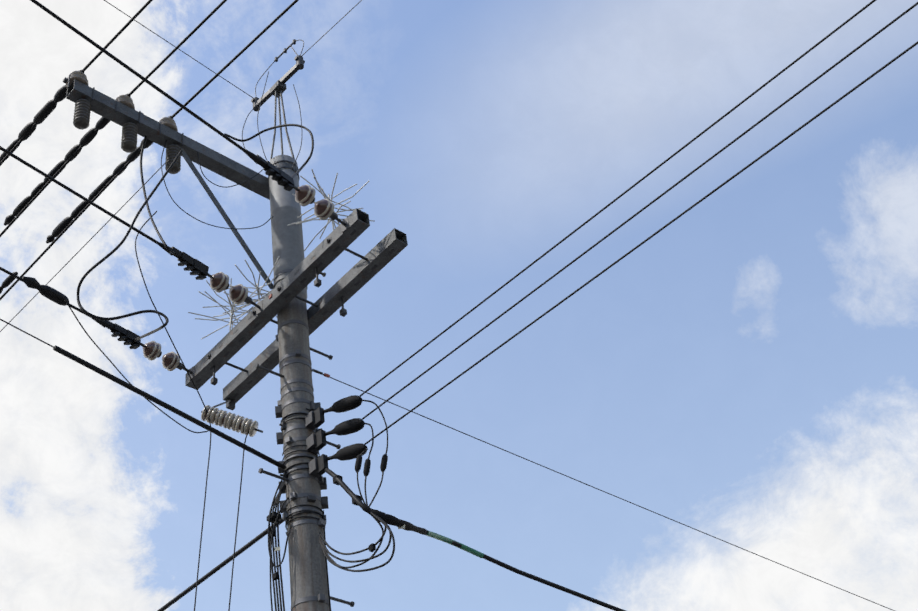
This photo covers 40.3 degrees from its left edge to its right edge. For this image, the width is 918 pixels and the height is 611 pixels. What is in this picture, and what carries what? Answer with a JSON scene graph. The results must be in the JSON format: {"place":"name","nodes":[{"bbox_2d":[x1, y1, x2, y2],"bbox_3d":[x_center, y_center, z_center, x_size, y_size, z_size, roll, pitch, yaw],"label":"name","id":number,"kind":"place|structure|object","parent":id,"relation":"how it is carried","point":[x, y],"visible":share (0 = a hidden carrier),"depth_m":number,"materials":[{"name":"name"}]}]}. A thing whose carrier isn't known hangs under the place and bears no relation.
{"place":"outdoors","nodes":[
{"label":"outdoors","id":0,"kind":"place"},
{"bbox_2d":[0,0,313,340],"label":"power lines","id":1,"kind":"object","parent":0,"point":[64,224],"visible":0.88,"depth_m":7.58,"materials":[{"name":"black rubber"}]},
{"bbox_2d":[92,149,348,379],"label":"strain insulators","id":2,"kind":"object","parent":1,"relation":"attached to","point":[304,196],"visible":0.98,"depth_m":7.05,"materials":[{"name":"ceramic"}]},
{"bbox_2d":[201,395,366,477],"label":"insulators","id":3,"kind":"object","parent":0,"point":[314,420],"visible":1,"depth_m":6.65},
{"bbox_2d":[0,0,917,610],"label":"sky","id":4,"kind":"structure","parent":0,"point":[745,377],"materials":[{"name":"blue"}]},
{"bbox_3d":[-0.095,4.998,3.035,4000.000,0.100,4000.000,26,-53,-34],"label":"ground","id":5,"kind":"structure","parent":0,"visible":0},
{"bbox_2d":[255,155,354,610],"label":"utility pole","id":6,"kind":"object","parent":5,"relation":"on","point":[305,504],"visible":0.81,"depth_m":6.79,"materials":[{"name":"concrete"}]},
{"bbox_2d":[66,79,299,288],"bbox_3d":[-1.614,-0.713,7.538,1.560,1.048,0.296,26,-53,-34],"label":"braced crossarm","id":7,"kind":"object","parent":6,"relation":"attached to","point":[103,105],"visible":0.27,"depth_m":7.76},
{"bbox_2d":[63,71,183,173],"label":"pin insulators","id":8,"kind":"object","parent":7,"relation":"attached to","point":[81,119],"visible":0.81,"depth_m":7.54,"materials":[{"name":"ceramic"}]},
{"bbox_2d":[251,39,304,180],"bbox_3d":[-1.239,-1.310,8.612,0.212,1.296,0.528,26,-53,-34],"label":"overhead wire bracket","id":9,"kind":"object","parent":6,"relation":"attached to","point":[278,88],"visible":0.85,"depth_m":8.74,"materials":[{"name":"metal"}]},
{"bbox_2d":[185,208,407,403],"bbox_3d":[-0.988,0.094,7.381,0.394,0.222,1.725,26,-53,-34],"label":"double crossarm","id":10,"kind":"object","parent":6,"relation":"attached to","point":[334,244],"visible":0.92,"depth_m":7.31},
{"bbox_2d":[188,169,374,338],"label":"bird spikes","id":11,"kind":"object","parent":10,"relation":"on","point":[234,307],"visible":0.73,"depth_m":7.52,"materials":[{"name":"stainless steel"}]},
{"bbox_2d":[0,0,894,610],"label":"cables","id":12,"kind":"object","parent":6,"relation":"attached to","point":[196,422],"visible":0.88,"depth_m":6.78,"materials":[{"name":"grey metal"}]},
{"bbox_2d":[65,0,917,610],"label":"power lines","id":13,"kind":"object","parent":6,"relation":"attached to","point":[385,520],"visible":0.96,"depth_m":6.11,"materials":[{"name":"black rubber"}]}
]}

